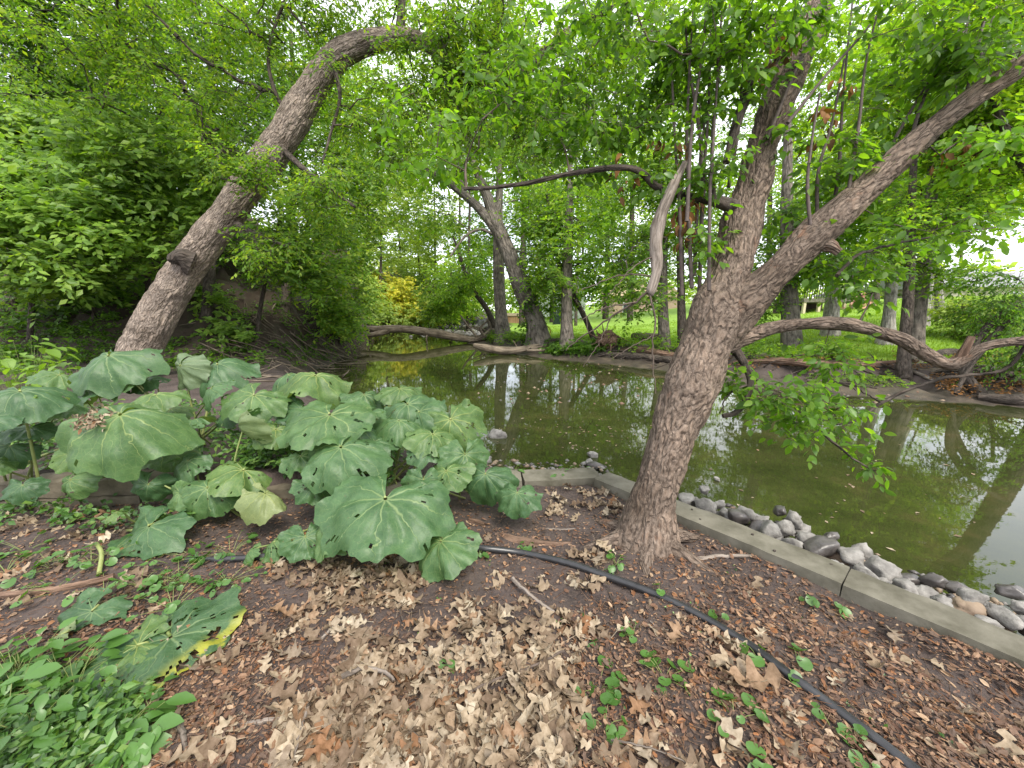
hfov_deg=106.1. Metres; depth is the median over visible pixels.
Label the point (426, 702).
oak leaf
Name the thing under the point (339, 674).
oak leaf
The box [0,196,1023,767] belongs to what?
ground
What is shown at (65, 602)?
creeping plant
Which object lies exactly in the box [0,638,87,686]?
ground plant
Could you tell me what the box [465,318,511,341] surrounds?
root mass
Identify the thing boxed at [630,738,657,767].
oak leaf
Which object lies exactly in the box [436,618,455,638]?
oak leaf
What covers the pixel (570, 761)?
oak leaf
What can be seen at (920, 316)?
bank tree
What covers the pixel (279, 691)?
oak leaf
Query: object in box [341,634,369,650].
oak leaf
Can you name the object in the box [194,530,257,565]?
creeping plant
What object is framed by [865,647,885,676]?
oak leaf
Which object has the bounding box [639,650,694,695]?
violet
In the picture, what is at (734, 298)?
leaning creek tree
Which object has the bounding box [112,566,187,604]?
creeping plant
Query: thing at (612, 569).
violet
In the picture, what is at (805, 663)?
violet
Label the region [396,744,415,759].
oak leaf
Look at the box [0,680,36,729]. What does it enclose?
ground plant
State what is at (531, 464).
shore gravel
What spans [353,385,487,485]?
butterbur
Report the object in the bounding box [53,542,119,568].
creeping plant
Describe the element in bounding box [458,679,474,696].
oak leaf
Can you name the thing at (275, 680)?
stick
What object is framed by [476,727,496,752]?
oak leaf
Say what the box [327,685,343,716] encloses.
oak leaf
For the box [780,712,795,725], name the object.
oak leaf
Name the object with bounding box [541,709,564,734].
oak leaf
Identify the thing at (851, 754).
violet
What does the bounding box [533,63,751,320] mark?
tree
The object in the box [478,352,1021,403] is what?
mud stones
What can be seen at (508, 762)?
oak leaf
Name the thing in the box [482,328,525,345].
bank weeds
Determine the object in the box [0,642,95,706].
ground plant
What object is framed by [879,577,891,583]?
cobble
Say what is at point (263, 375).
stick debris
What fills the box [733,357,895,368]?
rotten log
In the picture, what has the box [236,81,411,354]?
tree
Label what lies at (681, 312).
bank tree
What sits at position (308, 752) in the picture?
oak leaf
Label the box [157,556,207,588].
creeping plant
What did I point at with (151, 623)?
butterbur
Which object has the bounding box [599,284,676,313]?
house
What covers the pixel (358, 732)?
oak leaf
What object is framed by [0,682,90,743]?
ground plant
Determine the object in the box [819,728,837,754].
oak leaf
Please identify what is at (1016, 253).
sky
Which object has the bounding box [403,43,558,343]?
bank tree
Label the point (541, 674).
oak leaf
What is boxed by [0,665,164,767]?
ground cover plant
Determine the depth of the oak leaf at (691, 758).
1.29 m
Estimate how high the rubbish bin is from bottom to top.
0.850 m
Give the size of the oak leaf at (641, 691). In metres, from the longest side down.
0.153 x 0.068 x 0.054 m
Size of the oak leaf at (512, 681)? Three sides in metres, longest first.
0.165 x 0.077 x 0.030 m
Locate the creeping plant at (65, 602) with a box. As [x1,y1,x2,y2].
[61,571,134,611]
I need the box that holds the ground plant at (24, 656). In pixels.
[17,652,62,692]
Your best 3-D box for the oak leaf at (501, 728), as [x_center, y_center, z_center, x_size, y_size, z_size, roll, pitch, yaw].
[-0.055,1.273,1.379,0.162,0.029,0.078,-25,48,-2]
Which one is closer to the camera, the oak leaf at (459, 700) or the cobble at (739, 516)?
the oak leaf at (459, 700)
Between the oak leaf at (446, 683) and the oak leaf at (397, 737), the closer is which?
the oak leaf at (397, 737)
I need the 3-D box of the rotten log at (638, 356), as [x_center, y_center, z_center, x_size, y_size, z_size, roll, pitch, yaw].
[4.310,-0.911,13.058,0.341,0.257,3.191,-10,15,-42]
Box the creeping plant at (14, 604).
[10,564,93,608]
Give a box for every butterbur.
[0,386,88,510]
[25,369,204,499]
[45,587,132,649]
[67,348,292,448]
[74,587,246,698]
[99,613,170,677]
[104,505,196,560]
[130,407,286,525]
[243,474,455,566]
[252,372,393,505]
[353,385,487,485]
[400,438,543,519]
[418,522,481,582]
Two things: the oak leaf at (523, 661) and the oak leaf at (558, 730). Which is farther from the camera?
the oak leaf at (523, 661)
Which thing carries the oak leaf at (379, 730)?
on the oak leaf
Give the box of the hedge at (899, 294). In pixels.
[842,288,901,298]
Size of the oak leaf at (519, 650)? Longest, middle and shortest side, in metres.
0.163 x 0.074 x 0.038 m
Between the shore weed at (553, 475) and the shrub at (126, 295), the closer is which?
the shore weed at (553, 475)
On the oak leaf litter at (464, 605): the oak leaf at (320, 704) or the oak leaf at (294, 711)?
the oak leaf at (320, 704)
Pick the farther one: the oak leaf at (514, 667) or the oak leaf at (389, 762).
the oak leaf at (514, 667)
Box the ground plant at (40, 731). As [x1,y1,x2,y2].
[0,675,82,749]
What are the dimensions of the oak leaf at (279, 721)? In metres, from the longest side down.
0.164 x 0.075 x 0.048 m
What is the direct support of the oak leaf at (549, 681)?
on the oak leaf litter at (464, 605)
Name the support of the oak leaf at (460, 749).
on the oak leaf litter at (464, 605)
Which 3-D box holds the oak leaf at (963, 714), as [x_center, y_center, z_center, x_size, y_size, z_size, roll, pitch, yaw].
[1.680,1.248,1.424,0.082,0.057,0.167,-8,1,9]
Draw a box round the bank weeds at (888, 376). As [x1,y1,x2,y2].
[806,369,915,389]
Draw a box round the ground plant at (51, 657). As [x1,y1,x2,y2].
[1,619,83,663]
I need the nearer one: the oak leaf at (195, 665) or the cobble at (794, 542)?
the oak leaf at (195, 665)
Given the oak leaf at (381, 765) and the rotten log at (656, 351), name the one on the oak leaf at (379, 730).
the oak leaf at (381, 765)
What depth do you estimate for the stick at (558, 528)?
2.66 m
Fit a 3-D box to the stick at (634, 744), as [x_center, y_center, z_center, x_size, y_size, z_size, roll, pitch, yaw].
[0.474,1.258,1.319,0.262,0.035,0.011,3,11,14]
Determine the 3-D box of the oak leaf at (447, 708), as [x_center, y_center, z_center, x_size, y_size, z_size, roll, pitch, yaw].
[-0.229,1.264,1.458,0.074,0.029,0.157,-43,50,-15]
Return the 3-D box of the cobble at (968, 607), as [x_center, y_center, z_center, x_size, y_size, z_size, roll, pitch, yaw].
[2.574,1.276,2.191,0.186,0.106,0.148,-4,9,-4]
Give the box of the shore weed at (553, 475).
[550,465,568,476]
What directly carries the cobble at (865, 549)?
on the gap gravel at (993, 600)
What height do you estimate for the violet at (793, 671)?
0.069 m
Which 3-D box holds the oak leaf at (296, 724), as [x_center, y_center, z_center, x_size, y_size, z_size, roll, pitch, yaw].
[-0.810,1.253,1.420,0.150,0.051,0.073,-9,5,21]
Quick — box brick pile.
[840,293,871,308]
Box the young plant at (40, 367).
[2,362,124,428]
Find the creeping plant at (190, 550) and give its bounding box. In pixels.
[122,539,198,574]
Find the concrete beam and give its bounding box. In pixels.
[594,472,1023,668]
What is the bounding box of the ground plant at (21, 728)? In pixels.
[0,670,105,747]
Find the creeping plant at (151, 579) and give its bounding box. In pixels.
[105,562,170,588]
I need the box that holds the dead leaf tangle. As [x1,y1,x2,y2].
[925,371,1023,397]
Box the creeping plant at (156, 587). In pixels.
[133,556,200,598]
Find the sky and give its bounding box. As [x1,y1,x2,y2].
[0,0,1023,310]
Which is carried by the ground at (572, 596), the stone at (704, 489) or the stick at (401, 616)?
the stick at (401, 616)
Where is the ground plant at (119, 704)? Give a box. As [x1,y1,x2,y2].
[92,691,164,767]
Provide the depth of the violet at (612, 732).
1.43 m
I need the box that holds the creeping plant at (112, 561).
[66,534,137,567]
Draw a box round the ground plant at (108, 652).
[46,634,123,685]
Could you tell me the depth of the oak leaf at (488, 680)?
1.56 m
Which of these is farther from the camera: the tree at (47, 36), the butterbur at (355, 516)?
the tree at (47, 36)
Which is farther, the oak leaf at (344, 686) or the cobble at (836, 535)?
the cobble at (836, 535)
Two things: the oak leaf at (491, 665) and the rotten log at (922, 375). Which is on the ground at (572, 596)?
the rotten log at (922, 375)
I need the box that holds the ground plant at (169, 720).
[95,689,183,767]
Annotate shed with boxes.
[507,313,518,322]
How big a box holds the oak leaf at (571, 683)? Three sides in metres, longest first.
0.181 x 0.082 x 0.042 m
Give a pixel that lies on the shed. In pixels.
(513, 318)
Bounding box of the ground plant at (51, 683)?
[0,646,61,692]
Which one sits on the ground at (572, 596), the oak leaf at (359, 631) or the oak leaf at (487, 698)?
the oak leaf at (359, 631)
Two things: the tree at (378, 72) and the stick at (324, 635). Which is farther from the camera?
the tree at (378, 72)
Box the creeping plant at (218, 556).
[193,535,255,568]
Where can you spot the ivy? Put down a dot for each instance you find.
(525, 322)
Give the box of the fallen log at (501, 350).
[473,341,549,354]
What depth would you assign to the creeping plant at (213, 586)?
2.12 m
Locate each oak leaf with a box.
[152,740,206,766]
[162,707,180,749]
[179,647,225,669]
[185,734,207,762]
[194,646,239,666]
[195,728,226,767]
[205,643,244,673]
[254,698,296,715]
[256,751,290,767]
[264,678,304,704]
[264,720,322,748]
[264,744,297,767]
[267,666,302,682]
[271,729,286,753]
[272,689,326,716]
[272,708,292,730]
[276,709,310,727]
[277,710,302,729]
[278,701,315,720]
[287,690,316,712]
[291,733,308,758]
[297,731,353,765]
[303,722,335,755]
[304,717,313,743]
[304,755,323,767]
[307,696,328,732]
[309,697,339,734]
[310,708,360,738]
[323,689,339,709]
[323,697,350,718]
[325,740,358,767]
[326,712,352,737]
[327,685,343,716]
[329,715,357,736]
[330,736,369,767]
[331,665,356,687]
[331,701,377,723]
[334,650,356,688]
[338,700,362,720]
[339,679,360,696]
[340,648,359,692]
[340,651,373,673]
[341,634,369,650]
[341,711,375,733]
[343,695,372,713]
[343,696,366,712]
[347,665,369,699]
[348,741,384,767]
[349,617,368,643]
[349,725,384,746]
[350,704,377,743]
[353,669,387,687]
[356,718,377,727]
[357,649,377,680]
[359,676,382,698]
[359,725,380,754]
[361,750,376,767]
[363,714,400,736]
[364,699,382,722]
[365,626,388,642]
[369,654,404,676]
[369,745,390,767]
[371,647,388,678]
[371,682,392,714]
[372,731,405,765]
[373,751,404,767]
[374,710,402,722]
[376,632,397,650]
[377,568,412,591]
[377,716,402,743]
[379,695,414,719]
[379,752,403,767]
[380,737,393,759]
[389,665,424,682]
[390,678,422,703]
[393,655,427,678]
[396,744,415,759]
[398,638,419,654]
[399,707,441,733]
[399,712,420,740]
[399,732,421,758]
[400,715,424,733]
[403,712,424,730]
[409,741,459,767]
[413,744,431,767]
[415,687,429,711]
[419,660,435,692]
[419,675,437,718]
[421,749,439,767]
[423,610,448,629]
[423,751,430,767]
[424,644,452,664]
[424,708,454,728]
[427,681,449,710]
[428,669,447,688]
[430,710,454,728]
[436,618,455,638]
[439,644,471,665]
[439,692,457,713]
[442,730,480,753]
[444,705,459,714]
[444,725,458,755]
[446,741,466,760]
[447,724,470,767]
[450,708,487,734]
[453,689,483,708]
[454,695,480,724]
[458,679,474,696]
[460,735,475,767]
[462,745,477,755]
[466,688,488,710]
[473,709,483,718]
[474,632,506,657]
[474,715,492,724]
[474,745,490,766]
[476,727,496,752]
[477,698,494,733]
[477,732,496,767]
[478,711,497,742]
[479,667,502,689]
[479,714,488,728]
[479,734,497,752]
[482,633,499,666]
[482,658,500,690]
[482,688,503,717]
[484,637,503,659]
[490,691,515,717]
[491,642,509,667]
[491,724,514,746]
[495,729,510,748]
[495,734,518,749]
[496,720,534,743]
[497,625,516,635]
[497,638,529,653]
[497,761,508,767]
[499,746,525,763]
[500,738,524,755]
[501,747,511,767]
[505,638,518,656]
[505,672,520,688]
[506,623,521,649]
[507,730,518,753]
[509,655,529,691]
[510,630,527,641]
[511,708,536,729]
[512,643,526,677]
[513,650,530,673]
[514,685,538,718]
[515,611,530,638]
[517,749,535,758]
[519,752,538,766]
[524,738,542,761]
[524,747,575,767]
[526,650,540,667]
[526,690,548,721]
[527,692,563,716]
[527,720,550,764]
[529,644,540,660]
[531,744,557,767]
[534,614,550,642]
[534,670,545,682]
[535,639,553,652]
[535,654,556,678]
[536,635,551,664]
[536,735,569,760]
[537,695,564,717]
[541,643,570,673]
[541,662,559,701]
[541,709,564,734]
[543,677,555,691]
[544,739,581,767]
[546,700,563,715]
[547,751,575,767]
[548,706,568,737]
[550,723,569,763]
[551,677,588,695]
[555,727,574,767]
[556,665,582,707]
[557,606,572,625]
[560,686,570,713]
[561,691,592,715]
[561,720,583,756]
[563,696,576,716]
[566,619,600,640]
[566,680,581,691]
[568,719,585,737]
[579,610,591,640]
[583,737,629,766]
[611,616,635,637]
[617,713,633,741]
[617,755,630,767]
[620,681,655,699]
[620,728,662,758]
[626,693,650,717]
[626,732,663,756]
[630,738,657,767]
[666,619,683,642]
[667,744,704,767]
[707,645,730,667]
[712,627,745,646]
[713,634,746,647]
[713,710,748,754]
[715,720,742,753]
[720,655,796,691]
[720,736,736,755]
[726,657,747,684]
[737,656,757,683]
[755,634,773,648]
[763,721,804,761]
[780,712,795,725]
[782,698,801,736]
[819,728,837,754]
[826,668,846,686]
[859,736,885,766]
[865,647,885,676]
[880,648,914,665]
[943,735,987,758]
[944,700,982,726]
[991,729,1023,767]
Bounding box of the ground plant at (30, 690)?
[0,675,49,724]
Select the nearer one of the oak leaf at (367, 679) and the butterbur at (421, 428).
the oak leaf at (367, 679)
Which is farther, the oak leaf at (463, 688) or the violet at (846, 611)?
the violet at (846, 611)
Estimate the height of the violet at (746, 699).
0.067 m
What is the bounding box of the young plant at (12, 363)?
[0,348,64,426]
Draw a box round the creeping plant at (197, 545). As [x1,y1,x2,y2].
[159,541,205,561]
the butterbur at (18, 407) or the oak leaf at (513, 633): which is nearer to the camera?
the oak leaf at (513, 633)
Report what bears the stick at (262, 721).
on the ground at (572, 596)
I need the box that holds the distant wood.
[260,223,1023,313]
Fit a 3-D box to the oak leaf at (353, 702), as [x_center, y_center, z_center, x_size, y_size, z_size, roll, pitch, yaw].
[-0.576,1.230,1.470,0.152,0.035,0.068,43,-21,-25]
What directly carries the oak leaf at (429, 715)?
on the oak leaf
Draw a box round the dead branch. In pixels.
[566,160,686,393]
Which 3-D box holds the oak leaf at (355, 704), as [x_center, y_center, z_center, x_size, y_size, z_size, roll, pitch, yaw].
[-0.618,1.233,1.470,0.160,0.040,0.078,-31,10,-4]
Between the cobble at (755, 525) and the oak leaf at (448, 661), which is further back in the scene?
the cobble at (755, 525)
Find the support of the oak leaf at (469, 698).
on the ground at (572, 596)
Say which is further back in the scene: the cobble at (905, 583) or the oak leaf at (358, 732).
the cobble at (905, 583)
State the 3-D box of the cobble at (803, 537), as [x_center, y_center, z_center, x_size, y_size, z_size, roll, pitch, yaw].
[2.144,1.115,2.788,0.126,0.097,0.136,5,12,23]
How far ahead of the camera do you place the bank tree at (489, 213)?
16.48 m
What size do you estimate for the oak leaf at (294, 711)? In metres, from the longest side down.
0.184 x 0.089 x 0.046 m
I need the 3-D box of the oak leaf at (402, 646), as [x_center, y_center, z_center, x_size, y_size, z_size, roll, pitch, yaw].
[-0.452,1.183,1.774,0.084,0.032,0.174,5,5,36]
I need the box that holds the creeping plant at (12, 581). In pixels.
[0,548,80,588]
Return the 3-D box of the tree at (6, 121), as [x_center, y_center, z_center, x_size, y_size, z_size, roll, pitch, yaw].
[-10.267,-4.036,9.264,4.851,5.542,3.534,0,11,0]
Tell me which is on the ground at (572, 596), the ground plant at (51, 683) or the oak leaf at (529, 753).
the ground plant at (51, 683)
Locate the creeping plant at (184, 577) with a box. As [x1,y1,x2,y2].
[140,574,202,595]
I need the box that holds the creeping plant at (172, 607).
[125,575,212,621]
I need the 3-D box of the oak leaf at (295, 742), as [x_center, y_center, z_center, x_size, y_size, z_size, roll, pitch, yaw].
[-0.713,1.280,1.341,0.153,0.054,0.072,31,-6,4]
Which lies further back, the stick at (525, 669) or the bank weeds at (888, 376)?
the bank weeds at (888, 376)
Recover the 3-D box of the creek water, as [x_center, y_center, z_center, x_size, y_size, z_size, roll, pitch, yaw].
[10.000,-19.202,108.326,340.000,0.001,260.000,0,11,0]
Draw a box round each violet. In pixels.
[438,651,454,673]
[478,550,488,557]
[517,541,533,550]
[569,655,626,705]
[581,692,627,744]
[587,639,598,650]
[606,549,625,572]
[619,621,638,642]
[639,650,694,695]
[655,583,664,595]
[707,687,769,737]
[708,609,728,619]
[739,642,766,666]
[746,741,772,767]
[788,643,812,670]
[788,669,801,686]
[799,594,819,607]
[811,702,867,746]
[834,601,851,619]
[848,742,880,767]
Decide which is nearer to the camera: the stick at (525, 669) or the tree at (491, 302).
the stick at (525, 669)
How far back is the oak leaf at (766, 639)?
1.72 m
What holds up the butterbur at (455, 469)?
on the ground at (572, 596)
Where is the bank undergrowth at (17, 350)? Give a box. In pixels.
[0,259,338,366]
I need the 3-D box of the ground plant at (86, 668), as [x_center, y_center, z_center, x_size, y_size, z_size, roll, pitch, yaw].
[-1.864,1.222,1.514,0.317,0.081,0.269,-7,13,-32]
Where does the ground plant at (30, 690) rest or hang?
on the ground at (572, 596)
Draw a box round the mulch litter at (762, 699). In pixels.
[0,485,1023,767]
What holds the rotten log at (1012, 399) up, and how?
on the ground at (572, 596)
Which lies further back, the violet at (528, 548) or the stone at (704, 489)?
the stone at (704, 489)
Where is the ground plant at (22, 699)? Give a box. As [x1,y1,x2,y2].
[7,645,121,704]
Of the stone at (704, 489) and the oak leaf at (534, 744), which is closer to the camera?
the oak leaf at (534, 744)
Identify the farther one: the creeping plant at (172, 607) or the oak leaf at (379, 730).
the creeping plant at (172, 607)
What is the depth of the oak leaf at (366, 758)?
1.29 m
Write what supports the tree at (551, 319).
on the ground at (572, 596)
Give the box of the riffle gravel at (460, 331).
[427,323,483,334]
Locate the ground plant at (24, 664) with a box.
[11,663,67,677]
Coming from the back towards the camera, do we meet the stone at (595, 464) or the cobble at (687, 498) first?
the stone at (595, 464)
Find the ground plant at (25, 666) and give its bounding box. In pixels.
[0,646,80,685]
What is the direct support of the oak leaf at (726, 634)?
on the ground at (572, 596)
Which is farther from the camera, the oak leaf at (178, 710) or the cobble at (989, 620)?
the cobble at (989, 620)
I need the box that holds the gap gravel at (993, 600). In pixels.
[695,497,1017,633]
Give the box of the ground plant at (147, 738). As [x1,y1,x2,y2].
[70,675,196,763]
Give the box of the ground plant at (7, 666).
[0,616,77,695]
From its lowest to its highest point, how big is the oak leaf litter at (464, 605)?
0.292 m
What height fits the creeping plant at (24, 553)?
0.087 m
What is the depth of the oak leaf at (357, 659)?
1.65 m
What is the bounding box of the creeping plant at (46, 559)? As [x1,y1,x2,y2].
[33,540,103,568]
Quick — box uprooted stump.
[589,324,628,351]
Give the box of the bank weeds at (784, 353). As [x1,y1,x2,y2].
[614,329,864,363]
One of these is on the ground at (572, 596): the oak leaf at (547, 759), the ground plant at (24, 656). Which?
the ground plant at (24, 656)
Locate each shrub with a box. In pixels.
[0,248,158,332]
[187,283,262,352]
[302,295,373,353]
[930,265,1023,394]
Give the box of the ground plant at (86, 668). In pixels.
[0,662,91,709]
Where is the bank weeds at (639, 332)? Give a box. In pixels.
[600,331,679,354]
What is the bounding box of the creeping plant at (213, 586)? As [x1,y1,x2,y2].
[204,561,276,592]
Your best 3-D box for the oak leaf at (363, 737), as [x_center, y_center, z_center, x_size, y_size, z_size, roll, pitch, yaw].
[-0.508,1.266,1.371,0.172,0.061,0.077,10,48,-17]
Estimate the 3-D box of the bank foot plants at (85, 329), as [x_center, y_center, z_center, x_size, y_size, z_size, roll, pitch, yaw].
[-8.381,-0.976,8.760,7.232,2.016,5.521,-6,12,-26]
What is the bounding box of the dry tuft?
[68,403,114,434]
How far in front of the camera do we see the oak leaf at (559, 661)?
1.67 m
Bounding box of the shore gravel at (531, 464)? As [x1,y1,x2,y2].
[487,459,610,475]
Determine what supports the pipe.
on the ground at (572, 596)
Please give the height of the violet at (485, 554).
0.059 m
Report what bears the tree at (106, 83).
on the ground at (572, 596)
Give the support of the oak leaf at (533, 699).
on the oak leaf at (547, 686)
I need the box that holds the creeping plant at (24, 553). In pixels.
[0,546,50,572]
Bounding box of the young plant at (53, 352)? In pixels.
[0,335,80,425]
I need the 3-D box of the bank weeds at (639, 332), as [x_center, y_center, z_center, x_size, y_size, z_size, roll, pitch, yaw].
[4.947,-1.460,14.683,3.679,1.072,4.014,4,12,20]
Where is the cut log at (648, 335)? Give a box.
[631,333,657,340]
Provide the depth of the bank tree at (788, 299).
12.58 m
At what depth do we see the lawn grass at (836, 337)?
13.90 m
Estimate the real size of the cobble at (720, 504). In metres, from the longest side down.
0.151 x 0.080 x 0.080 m
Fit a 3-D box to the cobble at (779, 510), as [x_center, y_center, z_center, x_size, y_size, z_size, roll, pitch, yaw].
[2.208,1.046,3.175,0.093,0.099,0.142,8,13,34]
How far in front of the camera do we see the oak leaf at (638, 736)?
1.35 m
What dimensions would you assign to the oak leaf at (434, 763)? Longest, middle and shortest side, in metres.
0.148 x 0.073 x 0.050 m
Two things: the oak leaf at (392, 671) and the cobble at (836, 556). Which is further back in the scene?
the cobble at (836, 556)
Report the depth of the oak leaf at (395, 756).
1.30 m
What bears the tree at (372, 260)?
on the ground at (572, 596)
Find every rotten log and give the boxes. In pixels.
[597,352,671,362]
[620,346,673,356]
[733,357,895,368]
[807,379,876,388]
[912,348,958,362]
[912,367,957,372]
[913,370,959,392]
[977,393,1023,404]
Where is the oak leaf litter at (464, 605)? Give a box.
[0,483,1023,767]
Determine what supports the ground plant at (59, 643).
on the ground at (572, 596)
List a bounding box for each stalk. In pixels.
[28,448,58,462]
[94,542,103,574]
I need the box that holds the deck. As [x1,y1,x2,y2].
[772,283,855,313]
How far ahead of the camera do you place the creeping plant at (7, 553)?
2.45 m
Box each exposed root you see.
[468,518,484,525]
[492,531,570,545]
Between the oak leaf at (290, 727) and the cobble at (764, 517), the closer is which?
the oak leaf at (290, 727)
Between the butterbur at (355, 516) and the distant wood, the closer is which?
the butterbur at (355, 516)
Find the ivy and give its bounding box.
[514,290,547,348]
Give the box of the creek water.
[314,323,1023,635]
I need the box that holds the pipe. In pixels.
[184,541,921,767]
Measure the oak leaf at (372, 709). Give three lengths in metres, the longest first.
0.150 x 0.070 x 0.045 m
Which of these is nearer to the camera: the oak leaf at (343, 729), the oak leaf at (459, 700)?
the oak leaf at (343, 729)
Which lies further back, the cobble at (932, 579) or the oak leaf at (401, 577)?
the cobble at (932, 579)
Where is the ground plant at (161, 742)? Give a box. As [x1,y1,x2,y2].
[109,707,171,767]
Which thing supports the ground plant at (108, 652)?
on the ground at (572, 596)
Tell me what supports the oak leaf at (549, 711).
on the ground at (572, 596)
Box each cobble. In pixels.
[678,492,695,506]
[695,497,716,513]
[715,500,725,509]
[717,507,728,518]
[728,509,749,524]
[737,505,759,521]
[748,520,764,531]
[759,515,769,519]
[760,520,781,538]
[773,505,786,515]
[776,519,795,536]
[780,538,803,548]
[785,510,802,529]
[795,523,810,536]
[795,532,815,542]
[803,535,839,556]
[823,532,839,539]
[823,535,848,565]
[837,546,864,565]
[851,542,873,558]
[854,562,879,579]
[864,555,902,581]
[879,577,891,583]
[892,578,918,594]
[901,573,922,584]
[916,585,938,597]
[918,572,948,588]
[930,594,953,607]
[945,580,968,592]
[951,596,986,615]
[955,587,989,604]
[974,614,1004,628]
[986,604,1023,630]
[994,584,1023,599]
[1008,599,1023,614]
[1017,614,1023,635]
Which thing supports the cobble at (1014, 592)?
in the creek water
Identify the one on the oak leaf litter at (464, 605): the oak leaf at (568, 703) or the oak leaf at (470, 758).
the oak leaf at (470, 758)
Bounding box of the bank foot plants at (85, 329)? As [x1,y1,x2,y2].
[0,300,319,387]
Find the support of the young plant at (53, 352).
on the ground at (572, 596)
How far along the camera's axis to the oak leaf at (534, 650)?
1.71 m
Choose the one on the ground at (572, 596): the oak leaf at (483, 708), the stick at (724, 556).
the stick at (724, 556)
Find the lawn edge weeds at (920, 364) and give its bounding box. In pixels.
[728,345,1023,370]
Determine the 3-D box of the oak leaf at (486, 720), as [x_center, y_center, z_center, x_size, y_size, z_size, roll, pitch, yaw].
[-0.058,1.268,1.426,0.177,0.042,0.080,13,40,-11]
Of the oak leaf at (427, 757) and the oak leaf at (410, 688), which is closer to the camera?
the oak leaf at (427, 757)
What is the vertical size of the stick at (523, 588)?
0.040 m
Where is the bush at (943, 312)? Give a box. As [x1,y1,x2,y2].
[926,287,1023,341]
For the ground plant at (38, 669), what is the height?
0.168 m
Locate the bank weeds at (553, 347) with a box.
[538,334,605,357]
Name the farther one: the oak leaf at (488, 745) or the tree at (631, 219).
the tree at (631, 219)
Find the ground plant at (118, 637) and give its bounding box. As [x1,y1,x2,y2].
[0,628,133,692]
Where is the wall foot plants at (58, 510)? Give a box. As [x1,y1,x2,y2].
[0,493,194,534]
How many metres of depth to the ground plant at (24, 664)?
1.64 m
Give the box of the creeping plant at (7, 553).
[0,530,55,558]
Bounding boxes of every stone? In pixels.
[488,429,506,438]
[585,461,603,469]
[587,451,597,457]
[699,485,709,494]
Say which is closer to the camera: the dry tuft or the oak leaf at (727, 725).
the oak leaf at (727, 725)
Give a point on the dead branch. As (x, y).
(658, 224)
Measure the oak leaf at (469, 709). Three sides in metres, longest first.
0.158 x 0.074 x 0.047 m
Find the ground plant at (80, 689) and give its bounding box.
[2,656,90,734]
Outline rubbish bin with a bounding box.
[553,314,560,323]
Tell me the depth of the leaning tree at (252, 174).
6.47 m
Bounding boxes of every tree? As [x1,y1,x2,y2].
[0,0,186,311]
[0,0,284,284]
[0,0,715,376]
[0,5,153,110]
[0,63,180,319]
[0,79,288,291]
[0,125,179,349]
[41,0,324,317]
[102,0,341,173]
[212,162,368,344]
[225,15,410,311]
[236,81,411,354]
[263,45,440,251]
[263,149,399,275]
[346,171,442,325]
[351,102,507,260]
[352,133,481,295]
[352,266,407,325]
[353,36,600,329]
[357,96,590,347]
[359,265,441,326]
[361,315,494,343]
[364,0,1023,574]
[369,205,457,272]
[375,234,454,299]
[378,0,677,325]
[390,285,453,328]
[402,283,473,324]
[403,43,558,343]
[404,236,507,331]
[413,255,494,329]
[423,233,518,322]
[426,179,573,308]
[457,115,628,321]
[469,102,683,325]
[507,144,646,350]
[508,178,719,297]
[515,172,650,338]
[532,194,686,318]
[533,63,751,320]
[565,0,865,220]
[581,104,724,347]
[630,149,736,344]
[660,2,869,307]
[751,116,878,347]
[761,121,918,336]
[765,177,872,276]
[772,101,946,321]
[774,15,1022,299]
[775,0,973,250]
[810,108,1015,344]
[817,44,1023,362]
[818,0,1023,207]
[842,89,1023,380]
[926,171,1023,325]
[931,191,1022,317]
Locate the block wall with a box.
[0,467,599,511]
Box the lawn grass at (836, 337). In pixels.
[548,293,1023,364]
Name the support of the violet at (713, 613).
on the mulch litter at (762, 699)
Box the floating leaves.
[486,418,975,550]
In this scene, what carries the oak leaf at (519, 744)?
on the oak leaf litter at (464, 605)
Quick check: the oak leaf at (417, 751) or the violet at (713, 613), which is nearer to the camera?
the oak leaf at (417, 751)
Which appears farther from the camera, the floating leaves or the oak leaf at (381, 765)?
the floating leaves
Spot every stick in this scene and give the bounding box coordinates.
[0,573,115,599]
[176,722,187,751]
[217,674,260,722]
[219,716,279,734]
[267,660,290,695]
[294,687,314,754]
[321,618,340,638]
[341,666,394,681]
[397,602,427,651]
[468,650,564,693]
[511,577,554,611]
[546,528,580,529]
[606,588,616,624]
[611,739,685,762]
[698,554,754,559]
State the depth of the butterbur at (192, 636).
1.74 m
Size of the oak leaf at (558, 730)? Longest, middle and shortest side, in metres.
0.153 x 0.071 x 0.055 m
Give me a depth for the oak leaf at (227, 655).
1.67 m
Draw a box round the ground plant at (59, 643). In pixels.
[0,637,80,678]
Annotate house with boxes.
[537,278,585,318]
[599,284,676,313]
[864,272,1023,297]
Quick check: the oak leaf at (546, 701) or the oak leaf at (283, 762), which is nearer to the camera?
the oak leaf at (283, 762)
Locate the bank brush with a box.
[577,342,1022,393]
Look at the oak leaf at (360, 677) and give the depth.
1.54 m
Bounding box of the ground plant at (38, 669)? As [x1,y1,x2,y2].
[4,642,116,711]
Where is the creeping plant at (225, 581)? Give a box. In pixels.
[201,562,262,597]
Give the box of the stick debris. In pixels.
[170,289,379,391]

